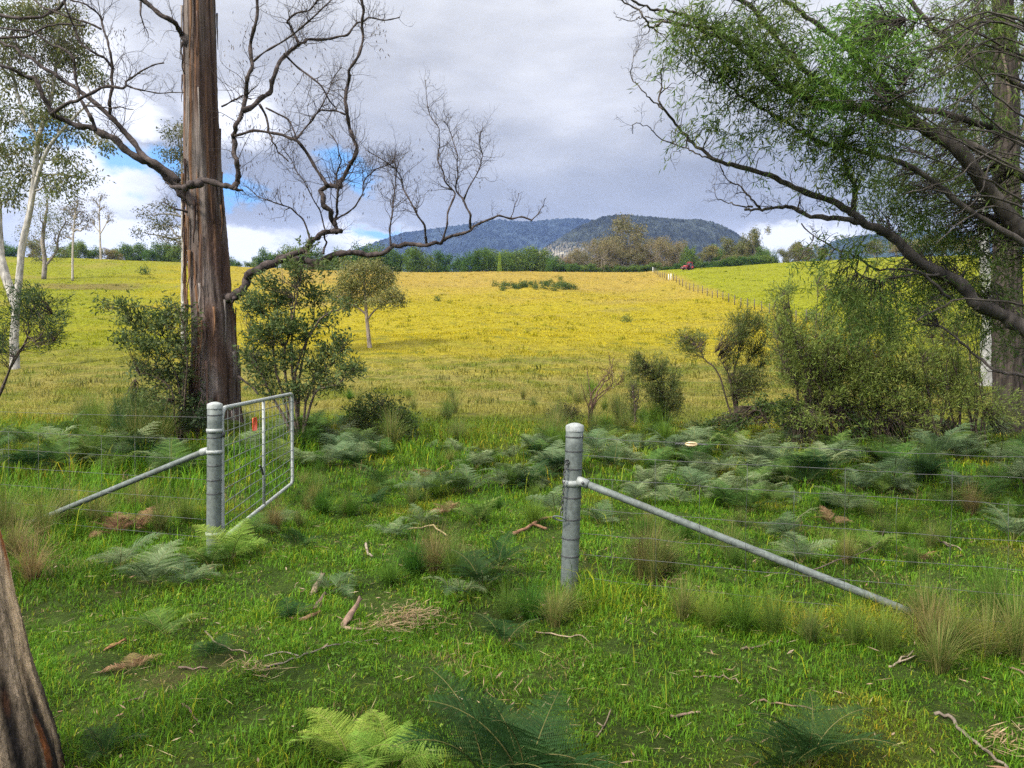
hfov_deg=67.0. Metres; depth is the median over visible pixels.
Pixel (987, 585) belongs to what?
grass tussock
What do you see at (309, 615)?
bark piece
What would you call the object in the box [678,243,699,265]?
bushy tree
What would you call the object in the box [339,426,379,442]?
bracken fern
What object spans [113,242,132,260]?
bushy tree
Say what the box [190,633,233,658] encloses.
bracken fern
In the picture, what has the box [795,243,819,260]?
gum tree
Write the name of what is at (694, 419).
grass tussock
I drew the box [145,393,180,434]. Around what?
grass tussock
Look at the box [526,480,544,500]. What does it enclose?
grass tussock
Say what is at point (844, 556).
wire fence
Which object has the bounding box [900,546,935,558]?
bracken fern
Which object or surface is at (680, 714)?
fallen stick
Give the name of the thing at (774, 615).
grass tussock
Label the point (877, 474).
bracken fern
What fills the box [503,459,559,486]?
bracken fern
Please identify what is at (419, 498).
grass tussock
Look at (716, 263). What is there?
scrub bush
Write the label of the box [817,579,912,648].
grass tussock
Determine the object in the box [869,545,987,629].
grass tussock
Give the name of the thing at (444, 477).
bracken fern
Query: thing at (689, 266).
tractor
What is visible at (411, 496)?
grass tussock
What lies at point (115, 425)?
grass tussock
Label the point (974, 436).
bracken fern
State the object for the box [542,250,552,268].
bushy tree
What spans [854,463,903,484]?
bracken fern
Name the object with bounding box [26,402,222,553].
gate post
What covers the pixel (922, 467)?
grass tussock
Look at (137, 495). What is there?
grass tussock
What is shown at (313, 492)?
grass tussock
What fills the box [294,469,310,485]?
grass tussock
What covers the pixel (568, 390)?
grass tussock
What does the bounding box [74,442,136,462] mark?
bracken fern
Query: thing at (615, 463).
bracken fern
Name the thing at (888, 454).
bracken fern
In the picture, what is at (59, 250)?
bushy tree
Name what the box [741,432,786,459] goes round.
bracken fern
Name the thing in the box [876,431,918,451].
bracken fern
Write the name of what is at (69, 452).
bracken fern
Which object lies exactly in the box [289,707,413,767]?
bracken fern
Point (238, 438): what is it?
bracken fern
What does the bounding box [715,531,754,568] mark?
grass tussock
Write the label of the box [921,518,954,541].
grass tussock
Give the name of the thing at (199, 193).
old gum tree
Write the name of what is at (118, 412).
grass tussock
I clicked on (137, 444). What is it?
bracken fern
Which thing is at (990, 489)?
bracken fern
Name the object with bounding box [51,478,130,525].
grass tussock
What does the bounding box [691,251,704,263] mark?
gum tree
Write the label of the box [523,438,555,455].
bracken fern
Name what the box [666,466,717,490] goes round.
bracken fern
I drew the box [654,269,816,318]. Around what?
fence wires
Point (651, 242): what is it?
gum tree
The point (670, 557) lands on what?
grass tussock
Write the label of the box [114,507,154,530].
bracken fern
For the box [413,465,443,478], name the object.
bracken fern
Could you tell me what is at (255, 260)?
bushy tree
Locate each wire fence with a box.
[0,412,206,537]
[579,437,1023,621]
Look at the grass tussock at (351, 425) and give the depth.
15.47 m
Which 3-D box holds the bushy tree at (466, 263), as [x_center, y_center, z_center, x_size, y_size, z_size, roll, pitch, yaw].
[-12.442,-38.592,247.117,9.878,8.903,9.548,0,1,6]
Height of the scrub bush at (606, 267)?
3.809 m
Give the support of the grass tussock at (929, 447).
on the ground at (736, 283)
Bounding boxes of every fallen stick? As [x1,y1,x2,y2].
[123,690,146,702]
[178,666,207,669]
[181,702,199,724]
[204,631,247,652]
[264,637,386,667]
[365,542,372,556]
[409,524,446,535]
[513,516,552,534]
[536,631,590,642]
[596,709,610,736]
[670,711,700,718]
[693,674,740,683]
[741,639,778,649]
[757,698,814,710]
[802,528,885,574]
[889,650,915,667]
[933,711,1008,767]
[998,663,1023,673]
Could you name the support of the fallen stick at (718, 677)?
on the ground at (736, 283)
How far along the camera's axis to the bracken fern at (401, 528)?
7.54 m
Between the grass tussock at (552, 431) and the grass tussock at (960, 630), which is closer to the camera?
the grass tussock at (960, 630)
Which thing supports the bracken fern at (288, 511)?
on the ground at (736, 283)
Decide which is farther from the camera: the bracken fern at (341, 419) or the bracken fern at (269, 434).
the bracken fern at (341, 419)
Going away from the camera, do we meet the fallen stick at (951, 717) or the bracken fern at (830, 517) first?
the fallen stick at (951, 717)
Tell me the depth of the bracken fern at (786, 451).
11.97 m
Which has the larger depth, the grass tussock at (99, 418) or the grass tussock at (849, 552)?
the grass tussock at (99, 418)
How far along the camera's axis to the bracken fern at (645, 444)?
14.18 m
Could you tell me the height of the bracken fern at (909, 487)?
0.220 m
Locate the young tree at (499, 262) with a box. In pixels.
[497,252,501,270]
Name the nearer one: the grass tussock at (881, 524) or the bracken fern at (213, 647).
the bracken fern at (213, 647)
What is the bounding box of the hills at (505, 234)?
[337,217,591,271]
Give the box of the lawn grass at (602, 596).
[0,408,1023,767]
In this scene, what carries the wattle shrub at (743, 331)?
on the ground at (736, 283)
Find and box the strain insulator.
[675,442,707,446]
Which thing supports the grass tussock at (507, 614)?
on the ground at (736, 283)
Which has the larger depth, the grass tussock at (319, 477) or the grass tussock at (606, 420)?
the grass tussock at (606, 420)
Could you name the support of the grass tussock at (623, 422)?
on the ground at (736, 283)
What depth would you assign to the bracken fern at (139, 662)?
4.20 m
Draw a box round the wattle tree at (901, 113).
[613,0,1023,387]
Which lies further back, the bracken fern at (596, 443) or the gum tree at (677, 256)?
the gum tree at (677, 256)
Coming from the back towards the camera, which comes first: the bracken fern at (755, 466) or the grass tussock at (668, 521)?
the bracken fern at (755, 466)
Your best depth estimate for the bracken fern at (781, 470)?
11.06 m
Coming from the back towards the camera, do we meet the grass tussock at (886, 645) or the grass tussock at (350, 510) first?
the grass tussock at (350, 510)
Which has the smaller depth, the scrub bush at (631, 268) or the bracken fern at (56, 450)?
the bracken fern at (56, 450)
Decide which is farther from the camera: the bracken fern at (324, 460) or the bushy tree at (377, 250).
the bushy tree at (377, 250)
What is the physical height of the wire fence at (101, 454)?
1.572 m
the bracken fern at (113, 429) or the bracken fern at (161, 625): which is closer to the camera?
the bracken fern at (161, 625)
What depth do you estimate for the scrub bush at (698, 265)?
242.26 m
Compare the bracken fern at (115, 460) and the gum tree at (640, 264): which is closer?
the bracken fern at (115, 460)
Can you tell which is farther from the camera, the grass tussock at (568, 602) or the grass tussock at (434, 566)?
the grass tussock at (434, 566)
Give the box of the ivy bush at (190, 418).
[170,378,230,444]
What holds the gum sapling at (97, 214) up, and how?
on the ground at (736, 283)
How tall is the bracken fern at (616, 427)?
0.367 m
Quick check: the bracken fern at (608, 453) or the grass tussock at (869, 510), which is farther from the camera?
the bracken fern at (608, 453)
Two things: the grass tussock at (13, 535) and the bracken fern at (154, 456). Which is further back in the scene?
the bracken fern at (154, 456)
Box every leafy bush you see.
[80,285,208,441]
[334,387,427,440]
[696,390,967,443]
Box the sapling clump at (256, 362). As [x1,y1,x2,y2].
[226,232,369,444]
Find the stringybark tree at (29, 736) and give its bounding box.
[0,530,65,767]
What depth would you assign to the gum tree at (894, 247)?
248.84 m
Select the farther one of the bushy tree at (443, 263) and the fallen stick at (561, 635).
the bushy tree at (443, 263)
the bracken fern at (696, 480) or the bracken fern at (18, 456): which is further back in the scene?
the bracken fern at (18, 456)
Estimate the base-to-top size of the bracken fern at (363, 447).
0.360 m
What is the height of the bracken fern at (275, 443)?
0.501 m
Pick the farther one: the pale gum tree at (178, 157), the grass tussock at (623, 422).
the pale gum tree at (178, 157)
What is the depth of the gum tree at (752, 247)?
261.86 m
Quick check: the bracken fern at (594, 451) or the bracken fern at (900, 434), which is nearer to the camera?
the bracken fern at (594, 451)
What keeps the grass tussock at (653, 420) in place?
on the ground at (736, 283)
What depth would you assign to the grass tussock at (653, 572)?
5.89 m
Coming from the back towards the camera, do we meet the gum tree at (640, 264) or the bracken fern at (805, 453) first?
the gum tree at (640, 264)
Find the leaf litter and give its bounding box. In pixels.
[13,503,1023,767]
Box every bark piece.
[103,637,126,650]
[298,610,320,621]
[309,572,324,595]
[313,592,326,608]
[341,596,361,627]
[342,625,369,630]
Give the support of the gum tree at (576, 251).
on the ground at (736, 283)
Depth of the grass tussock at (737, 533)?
7.19 m
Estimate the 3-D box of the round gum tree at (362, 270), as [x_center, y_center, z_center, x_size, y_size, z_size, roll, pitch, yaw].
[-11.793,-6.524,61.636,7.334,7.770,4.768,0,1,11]
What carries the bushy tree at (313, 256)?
on the ground at (736, 283)
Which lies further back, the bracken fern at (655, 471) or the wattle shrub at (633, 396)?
the wattle shrub at (633, 396)
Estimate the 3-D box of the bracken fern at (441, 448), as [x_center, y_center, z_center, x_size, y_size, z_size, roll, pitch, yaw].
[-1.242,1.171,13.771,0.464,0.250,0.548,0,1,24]
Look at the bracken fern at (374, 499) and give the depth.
8.99 m
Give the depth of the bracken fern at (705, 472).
10.68 m
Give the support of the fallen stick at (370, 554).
on the ground at (736, 283)
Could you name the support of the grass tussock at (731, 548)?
on the ground at (736, 283)
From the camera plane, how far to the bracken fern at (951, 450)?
13.98 m
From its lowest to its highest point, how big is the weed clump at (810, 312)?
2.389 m
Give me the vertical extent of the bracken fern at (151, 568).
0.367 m
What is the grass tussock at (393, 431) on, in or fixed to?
on the ground at (736, 283)
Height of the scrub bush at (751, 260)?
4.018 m
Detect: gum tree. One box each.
[0,0,122,369]
[0,0,547,440]
[12,190,75,278]
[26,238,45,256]
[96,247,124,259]
[128,116,186,348]
[323,256,411,347]
[557,254,578,265]
[564,246,583,268]
[570,251,597,265]
[581,235,624,271]
[582,238,605,267]
[594,212,652,266]
[599,241,632,265]
[607,247,645,270]
[629,245,654,265]
[633,237,666,268]
[635,235,679,268]
[652,241,682,265]
[665,238,691,266]
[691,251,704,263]
[700,244,726,263]
[718,236,745,258]
[737,242,752,265]
[740,224,770,256]
[741,240,761,255]
[776,246,798,262]
[791,239,803,261]
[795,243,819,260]
[815,248,832,260]
[863,237,888,256]
[877,239,907,254]
[903,237,933,252]
[918,4,1023,385]
[930,237,963,251]
[955,233,977,253]
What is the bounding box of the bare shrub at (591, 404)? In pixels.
[581,354,626,422]
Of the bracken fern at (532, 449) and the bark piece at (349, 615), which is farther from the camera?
the bracken fern at (532, 449)
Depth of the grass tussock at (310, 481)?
9.77 m
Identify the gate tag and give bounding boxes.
[252,415,256,430]
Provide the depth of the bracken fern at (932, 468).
11.00 m
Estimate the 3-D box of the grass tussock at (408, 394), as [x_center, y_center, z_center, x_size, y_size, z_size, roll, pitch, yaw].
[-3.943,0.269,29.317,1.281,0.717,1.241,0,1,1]
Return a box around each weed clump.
[137,265,150,274]
[499,281,509,288]
[538,280,552,288]
[550,284,561,290]
[555,282,564,289]
[562,281,570,289]
[617,313,631,322]
[801,305,818,319]
[869,257,880,266]
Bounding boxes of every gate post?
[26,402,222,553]
[560,423,910,614]
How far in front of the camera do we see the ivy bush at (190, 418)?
15.00 m
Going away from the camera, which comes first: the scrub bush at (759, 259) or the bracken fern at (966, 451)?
the bracken fern at (966, 451)
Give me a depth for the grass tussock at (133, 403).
14.70 m
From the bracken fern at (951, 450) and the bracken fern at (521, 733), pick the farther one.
the bracken fern at (951, 450)
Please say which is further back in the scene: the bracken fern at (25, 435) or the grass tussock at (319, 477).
the bracken fern at (25, 435)
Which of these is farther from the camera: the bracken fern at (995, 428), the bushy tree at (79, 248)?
the bushy tree at (79, 248)
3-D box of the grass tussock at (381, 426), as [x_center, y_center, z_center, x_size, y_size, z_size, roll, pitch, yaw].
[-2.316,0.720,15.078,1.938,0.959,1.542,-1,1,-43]
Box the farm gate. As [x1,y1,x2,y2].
[221,392,293,540]
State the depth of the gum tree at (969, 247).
250.33 m
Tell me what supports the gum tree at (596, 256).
on the ground at (736, 283)
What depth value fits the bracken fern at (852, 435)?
14.96 m
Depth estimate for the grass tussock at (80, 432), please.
14.57 m
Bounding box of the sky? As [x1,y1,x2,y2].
[0,0,1023,266]
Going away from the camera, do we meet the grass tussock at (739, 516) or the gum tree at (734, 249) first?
the grass tussock at (739, 516)
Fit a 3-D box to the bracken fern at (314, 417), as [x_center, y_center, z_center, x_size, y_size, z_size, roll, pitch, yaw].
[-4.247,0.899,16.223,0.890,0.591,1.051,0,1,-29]
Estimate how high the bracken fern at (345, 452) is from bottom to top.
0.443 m
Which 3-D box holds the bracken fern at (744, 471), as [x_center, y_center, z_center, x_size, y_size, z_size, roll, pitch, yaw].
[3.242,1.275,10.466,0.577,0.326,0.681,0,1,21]
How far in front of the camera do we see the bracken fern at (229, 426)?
15.22 m
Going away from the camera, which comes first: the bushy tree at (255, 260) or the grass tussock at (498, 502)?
the grass tussock at (498, 502)
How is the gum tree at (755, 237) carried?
on the ground at (736, 283)
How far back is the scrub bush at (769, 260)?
238.91 m
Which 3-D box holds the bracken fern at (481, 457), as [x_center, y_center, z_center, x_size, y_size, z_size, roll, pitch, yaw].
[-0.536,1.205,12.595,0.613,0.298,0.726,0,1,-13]
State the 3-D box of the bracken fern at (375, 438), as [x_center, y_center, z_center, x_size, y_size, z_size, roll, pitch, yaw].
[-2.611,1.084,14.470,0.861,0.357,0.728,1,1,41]
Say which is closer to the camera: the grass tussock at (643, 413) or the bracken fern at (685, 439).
the bracken fern at (685, 439)
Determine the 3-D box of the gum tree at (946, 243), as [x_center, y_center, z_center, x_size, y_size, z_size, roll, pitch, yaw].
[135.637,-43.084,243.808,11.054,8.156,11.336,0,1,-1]
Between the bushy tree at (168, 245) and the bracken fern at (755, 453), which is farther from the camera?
the bushy tree at (168, 245)
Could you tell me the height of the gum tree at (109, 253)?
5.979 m
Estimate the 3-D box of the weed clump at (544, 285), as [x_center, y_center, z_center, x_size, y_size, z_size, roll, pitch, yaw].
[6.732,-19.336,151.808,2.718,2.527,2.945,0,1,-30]
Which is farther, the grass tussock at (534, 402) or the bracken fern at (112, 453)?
the grass tussock at (534, 402)
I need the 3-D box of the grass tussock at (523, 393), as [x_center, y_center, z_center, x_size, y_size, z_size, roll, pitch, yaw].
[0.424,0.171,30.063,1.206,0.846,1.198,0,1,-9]
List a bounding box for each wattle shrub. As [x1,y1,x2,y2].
[0,278,77,396]
[621,374,647,425]
[622,345,688,426]
[665,300,780,436]
[767,334,814,427]
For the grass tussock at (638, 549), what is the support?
on the ground at (736, 283)
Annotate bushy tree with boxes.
[4,241,26,256]
[50,246,75,257]
[66,239,92,258]
[84,245,106,258]
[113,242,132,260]
[120,240,148,260]
[139,247,158,260]
[150,241,170,261]
[162,242,179,261]
[165,240,180,261]
[233,259,243,266]
[243,258,258,266]
[251,256,261,265]
[256,246,280,267]
[274,242,300,267]
[299,247,325,269]
[325,246,349,270]
[345,241,375,271]
[364,241,387,271]
[382,250,403,271]
[388,248,412,271]
[399,247,427,271]
[415,252,439,271]
[430,248,452,271]
[447,254,465,271]
[457,250,485,271]
[470,245,496,271]
[484,248,498,271]
[491,249,517,271]
[498,248,528,271]
[515,246,539,271]
[524,241,551,271]
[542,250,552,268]
[544,255,564,271]
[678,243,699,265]
[706,244,726,262]
[751,246,771,263]
[768,249,779,263]
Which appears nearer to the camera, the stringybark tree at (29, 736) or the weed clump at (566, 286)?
the stringybark tree at (29, 736)
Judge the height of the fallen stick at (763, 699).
0.028 m
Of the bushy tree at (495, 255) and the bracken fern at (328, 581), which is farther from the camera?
the bushy tree at (495, 255)
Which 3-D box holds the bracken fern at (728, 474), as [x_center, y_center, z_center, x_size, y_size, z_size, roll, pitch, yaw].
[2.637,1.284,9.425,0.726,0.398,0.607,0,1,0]
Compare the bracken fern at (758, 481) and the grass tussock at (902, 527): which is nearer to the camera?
the grass tussock at (902, 527)
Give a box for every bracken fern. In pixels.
[0,424,20,441]
[0,435,51,448]
[0,447,55,469]
[2,423,55,447]
[2,427,25,442]
[9,426,52,451]
[14,449,55,467]
[21,437,80,471]
[23,425,80,445]
[36,407,91,435]
[43,434,85,470]
[46,430,89,461]
[61,434,107,462]
[73,722,150,761]
[74,428,113,461]
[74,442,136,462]
[78,441,139,460]
[81,427,138,449]
[83,429,131,444]
[85,533,166,570]
[86,450,140,473]
[87,445,149,459]
[91,513,139,536]
[95,427,132,439]
[101,652,162,672]
[102,607,213,634]
[104,420,168,445]
[109,538,183,588]
[113,430,186,469]
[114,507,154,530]
[136,432,175,446]
[138,451,205,469]
[139,437,193,478]
[154,553,224,589]
[155,435,204,460]
[157,437,187,453]
[176,541,236,567]
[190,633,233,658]
[193,518,269,561]
[204,427,265,448]
[224,419,258,434]
[224,438,260,450]
[224,440,252,457]
[232,511,278,532]
[241,424,284,450]
[242,410,253,425]
[249,438,298,466]
[264,503,296,522]
[265,423,290,446]
[265,425,288,435]
[269,596,322,620]
[275,414,330,437]
[278,527,321,549]
[282,422,324,449]
[283,409,333,431]
[284,446,336,465]
[286,426,320,449]
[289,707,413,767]
[294,411,328,424]
[301,441,371,466]
[303,449,343,467]
[307,569,357,596]
[313,441,352,452]
[317,419,363,440]
[317,432,355,450]
[323,413,354,429]
[331,414,351,426]
[334,450,373,466]
[338,431,397,451]
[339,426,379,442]
[341,485,391,508]
[341,709,453,767]
[343,428,378,442]
[352,441,379,455]
[354,463,399,492]
[359,434,389,444]
[366,520,420,536]
[367,437,395,457]
[387,666,583,767]
[393,469,453,495]
[396,502,439,524]
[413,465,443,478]
[419,688,623,767]
[420,467,459,486]
[421,576,496,597]
[426,443,451,452]
[432,501,459,513]
[435,471,470,493]
[444,437,480,454]
[445,464,505,492]
[448,496,501,524]
[448,549,523,591]
[449,450,495,469]
[458,446,474,453]
[462,450,494,461]
[474,613,541,651]
[476,447,502,456]
[477,529,538,570]
[479,462,532,477]
[481,467,515,485]
[495,445,530,457]
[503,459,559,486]
[509,465,549,487]
[513,462,551,489]
[514,433,553,458]
[519,433,545,446]
[523,433,555,449]
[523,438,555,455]
[524,453,564,472]
[526,485,583,512]
[527,447,564,471]
[529,440,584,462]
[529,466,563,482]
[532,447,584,471]
[533,425,556,443]
[543,446,589,463]
[581,499,618,523]
[583,428,620,450]
[583,443,604,454]
[584,427,602,437]
[584,443,630,466]
[589,449,613,459]
[591,425,631,435]
[593,419,624,439]
[604,440,638,456]
[607,433,636,444]
[611,435,655,448]
[616,470,667,492]
[617,446,649,463]
[619,477,661,499]
[621,433,653,441]
[621,462,675,489]
[622,426,649,435]
[629,435,661,449]
[630,446,677,468]
[639,422,672,433]
[641,485,700,505]
[645,428,687,451]
[647,426,672,437]
[655,449,680,466]
[665,426,719,445]
[665,451,696,466]
[666,441,724,469]
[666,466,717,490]
[670,433,696,451]
[670,451,726,472]
[675,437,727,455]
[675,461,717,478]
[679,437,714,450]
[683,426,728,449]
[683,430,724,457]
[689,456,735,478]
[690,420,722,441]
[690,446,745,476]
[698,418,746,450]
[700,471,755,501]
[701,475,761,493]
[702,478,754,507]
[711,429,749,456]
[720,455,778,475]
[724,429,782,460]
[724,442,781,459]
[725,717,844,767]
[727,481,784,512]
[733,465,772,482]
[734,456,781,482]
[734,471,771,485]
[738,461,796,481]
[740,442,812,466]
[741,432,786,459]
[746,480,787,493]
[747,691,905,767]
[749,453,779,469]
[755,482,797,504]
[758,507,817,537]
[767,453,814,481]
[769,421,821,445]
[769,531,839,563]
[770,482,801,501]
[780,449,845,481]
[782,445,829,472]
[789,461,838,486]
[794,441,860,472]
[806,450,869,475]
[808,430,865,448]
[809,438,859,462]
[813,505,852,524]
[817,486,881,513]
[838,446,869,461]
[839,467,878,490]
[842,427,873,439]
[848,446,924,475]
[851,447,904,461]
[853,463,893,485]
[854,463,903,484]
[854,527,904,553]
[855,435,903,461]
[866,441,918,462]
[866,474,914,492]
[867,474,900,494]
[870,471,913,490]
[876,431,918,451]
[882,431,922,441]
[883,473,921,490]
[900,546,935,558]
[904,422,980,457]
[906,458,962,479]
[927,488,971,507]
[936,439,994,459]
[940,469,989,490]
[942,430,987,458]
[950,431,981,454]
[962,418,991,434]
[964,435,989,450]
[964,501,1023,542]
[965,415,1023,438]
[965,461,1023,482]
[973,441,1023,463]
[975,497,1023,521]
[976,473,1010,501]
[990,457,1023,485]
[998,443,1023,452]
[1003,438,1023,475]
[1008,435,1023,448]
[1010,445,1023,459]
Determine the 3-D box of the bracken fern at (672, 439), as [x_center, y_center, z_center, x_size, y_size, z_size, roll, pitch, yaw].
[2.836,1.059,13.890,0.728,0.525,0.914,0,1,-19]
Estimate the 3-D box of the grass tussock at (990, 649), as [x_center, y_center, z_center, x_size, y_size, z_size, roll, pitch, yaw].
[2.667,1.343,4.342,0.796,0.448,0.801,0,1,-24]
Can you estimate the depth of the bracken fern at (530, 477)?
10.33 m
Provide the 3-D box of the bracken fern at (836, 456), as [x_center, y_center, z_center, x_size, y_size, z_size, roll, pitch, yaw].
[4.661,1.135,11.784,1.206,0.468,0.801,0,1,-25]
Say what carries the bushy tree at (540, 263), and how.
on the ground at (736, 283)
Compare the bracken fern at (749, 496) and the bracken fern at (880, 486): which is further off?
the bracken fern at (880, 486)
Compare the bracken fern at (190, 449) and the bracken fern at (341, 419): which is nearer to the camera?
the bracken fern at (190, 449)
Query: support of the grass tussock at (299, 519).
on the ground at (736, 283)
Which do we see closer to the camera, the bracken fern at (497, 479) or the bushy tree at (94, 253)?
the bracken fern at (497, 479)
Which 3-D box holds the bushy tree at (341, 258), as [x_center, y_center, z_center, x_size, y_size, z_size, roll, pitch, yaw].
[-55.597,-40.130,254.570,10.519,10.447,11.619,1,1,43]
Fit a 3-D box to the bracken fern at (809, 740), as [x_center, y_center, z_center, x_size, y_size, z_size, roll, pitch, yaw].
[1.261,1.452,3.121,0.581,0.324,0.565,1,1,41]
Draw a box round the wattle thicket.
[756,262,1023,456]
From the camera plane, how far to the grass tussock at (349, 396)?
28.95 m
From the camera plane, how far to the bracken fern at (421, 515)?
8.13 m
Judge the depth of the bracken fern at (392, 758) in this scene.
3.17 m
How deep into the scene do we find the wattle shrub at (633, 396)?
19.15 m
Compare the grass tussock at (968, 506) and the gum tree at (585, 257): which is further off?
the gum tree at (585, 257)
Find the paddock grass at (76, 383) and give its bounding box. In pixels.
[0,255,1023,429]
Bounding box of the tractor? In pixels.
[680,262,694,269]
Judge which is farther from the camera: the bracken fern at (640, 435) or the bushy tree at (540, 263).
the bushy tree at (540, 263)
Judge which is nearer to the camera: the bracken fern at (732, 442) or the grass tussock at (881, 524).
the grass tussock at (881, 524)
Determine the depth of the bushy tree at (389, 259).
257.85 m
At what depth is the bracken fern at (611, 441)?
13.30 m
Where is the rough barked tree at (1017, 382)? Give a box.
[943,0,1023,434]
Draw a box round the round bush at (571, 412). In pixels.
[536,398,586,423]
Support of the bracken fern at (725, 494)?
on the ground at (736, 283)
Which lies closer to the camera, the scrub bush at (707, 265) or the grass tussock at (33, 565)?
the grass tussock at (33, 565)
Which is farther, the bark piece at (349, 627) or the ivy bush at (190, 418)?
the ivy bush at (190, 418)
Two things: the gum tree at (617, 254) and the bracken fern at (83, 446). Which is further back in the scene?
the gum tree at (617, 254)
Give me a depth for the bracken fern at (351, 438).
13.74 m
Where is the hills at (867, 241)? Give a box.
[791,230,991,261]
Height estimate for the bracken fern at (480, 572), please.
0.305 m
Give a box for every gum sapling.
[55,192,97,280]
[87,191,114,259]
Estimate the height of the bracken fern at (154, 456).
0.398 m
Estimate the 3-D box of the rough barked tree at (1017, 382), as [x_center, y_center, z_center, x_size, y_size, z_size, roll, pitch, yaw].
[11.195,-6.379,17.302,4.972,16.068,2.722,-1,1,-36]
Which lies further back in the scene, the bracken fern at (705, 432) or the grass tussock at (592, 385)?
the grass tussock at (592, 385)
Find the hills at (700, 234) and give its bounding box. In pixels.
[527,214,747,270]
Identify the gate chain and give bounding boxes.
[553,459,567,521]
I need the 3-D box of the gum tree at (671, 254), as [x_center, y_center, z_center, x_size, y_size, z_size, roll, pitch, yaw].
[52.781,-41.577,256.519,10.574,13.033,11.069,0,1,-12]
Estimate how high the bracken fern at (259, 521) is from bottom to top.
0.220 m
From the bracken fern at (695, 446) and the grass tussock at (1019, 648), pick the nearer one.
the grass tussock at (1019, 648)
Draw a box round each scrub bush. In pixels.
[557,263,574,271]
[565,262,581,271]
[575,264,588,271]
[585,263,596,271]
[591,267,602,271]
[601,265,611,271]
[613,265,628,271]
[624,266,635,271]
[631,264,641,271]
[636,265,653,271]
[646,262,661,270]
[668,263,682,269]
[693,260,705,267]
[703,261,714,267]
[711,261,723,266]
[718,258,732,266]
[725,255,742,266]
[734,256,747,265]
[743,255,758,264]
[753,256,766,264]
[757,254,774,263]
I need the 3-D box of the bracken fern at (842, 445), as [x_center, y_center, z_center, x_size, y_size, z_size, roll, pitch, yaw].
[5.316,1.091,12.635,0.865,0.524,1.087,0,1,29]
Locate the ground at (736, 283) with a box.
[0,255,1023,767]
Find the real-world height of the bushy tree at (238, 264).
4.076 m
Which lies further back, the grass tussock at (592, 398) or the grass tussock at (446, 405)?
the grass tussock at (592, 398)
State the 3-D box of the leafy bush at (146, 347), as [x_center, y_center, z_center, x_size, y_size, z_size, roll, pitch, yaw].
[-7.326,-0.346,15.031,2.538,3.253,1.873,0,1,0]
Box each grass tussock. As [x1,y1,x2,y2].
[0,472,41,534]
[0,496,58,559]
[3,469,75,538]
[5,512,81,585]
[34,471,105,525]
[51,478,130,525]
[53,381,99,421]
[55,409,98,441]
[60,382,111,424]
[66,401,109,429]
[68,386,119,429]
[79,394,109,419]
[89,388,165,438]
[97,384,132,420]
[98,408,137,434]
[102,399,130,425]
[107,382,159,432]
[116,469,162,508]
[120,487,189,533]
[122,397,195,443]
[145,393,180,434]
[148,393,185,435]
[167,477,206,525]
[171,397,215,435]
[242,492,300,533]
[278,503,317,527]
[285,468,338,494]
[285,485,317,504]
[294,453,315,466]
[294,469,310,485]
[298,489,316,512]
[299,480,345,514]
[301,460,332,492]
[301,479,328,502]
[309,453,328,472]
[310,445,329,463]
[324,483,374,516]
[327,402,360,427]
[331,404,369,432]
[332,493,360,515]
[340,387,355,399]
[351,380,368,403]
[354,551,425,586]
[357,476,385,496]
[362,524,448,576]
[368,404,421,442]
[374,399,417,449]
[374,512,468,575]
[399,479,425,505]
[402,385,416,399]
[403,405,433,433]
[404,394,422,409]
[407,485,428,501]
[421,467,454,498]
[426,523,487,578]
[430,392,459,413]
[431,397,457,419]
[432,455,444,466]
[437,445,456,461]
[441,385,464,414]
[442,417,473,442]
[446,385,455,400]
[447,415,477,436]
[448,448,485,472]
[465,494,497,521]
[470,573,544,622]
[481,482,521,510]
[481,568,587,622]
[493,461,519,488]
[510,490,559,523]
[514,381,528,398]
[521,394,541,408]
[525,579,602,627]
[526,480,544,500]
[532,394,573,439]
[532,417,562,444]
[535,414,562,442]
[538,396,571,425]
[538,416,596,452]
[538,572,595,615]
[563,381,574,395]
[567,387,588,404]
[567,410,584,424]
[573,381,595,401]
[579,372,599,397]
[580,403,605,433]
[583,388,599,408]
[583,406,620,429]
[597,398,610,410]
[600,401,636,434]
[601,509,697,580]
[602,390,626,411]
[608,388,631,421]
[617,518,690,586]
[624,514,652,532]
[631,394,681,428]
[633,401,649,421]
[633,413,657,436]
[633,511,657,523]
[633,523,706,574]
[637,409,686,445]
[641,513,670,534]
[642,522,669,545]
[654,559,727,621]
[662,507,691,526]
[665,513,702,541]
[676,403,708,430]
[682,582,744,630]
[689,574,782,642]
[696,479,733,506]
[704,511,759,558]
[713,522,773,545]
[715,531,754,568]
[726,505,751,526]
[727,565,808,636]
[756,538,789,567]
[771,591,848,645]
[795,483,844,506]
[810,524,834,541]
[816,524,879,564]
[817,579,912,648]
[829,525,864,558]
[850,593,924,655]
[857,497,882,518]
[863,512,891,535]
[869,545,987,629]
[874,576,990,647]
[875,501,927,539]
[882,597,1020,674]
[886,528,931,568]
[894,580,1013,652]
[907,447,935,482]
[910,515,949,549]
[913,434,953,477]
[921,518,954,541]
[925,592,1023,661]
[926,532,1023,630]
[940,473,1006,515]
[950,568,1023,661]
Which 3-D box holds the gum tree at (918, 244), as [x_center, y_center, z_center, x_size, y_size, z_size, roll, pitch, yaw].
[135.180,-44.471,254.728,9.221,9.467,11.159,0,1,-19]
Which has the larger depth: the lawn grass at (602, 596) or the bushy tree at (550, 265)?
the bushy tree at (550, 265)
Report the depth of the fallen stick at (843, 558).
6.22 m
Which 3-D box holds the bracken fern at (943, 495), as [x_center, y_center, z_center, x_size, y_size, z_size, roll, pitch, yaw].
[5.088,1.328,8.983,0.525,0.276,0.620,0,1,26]
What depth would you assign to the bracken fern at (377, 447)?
13.48 m
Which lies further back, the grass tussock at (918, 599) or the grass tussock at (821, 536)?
the grass tussock at (821, 536)

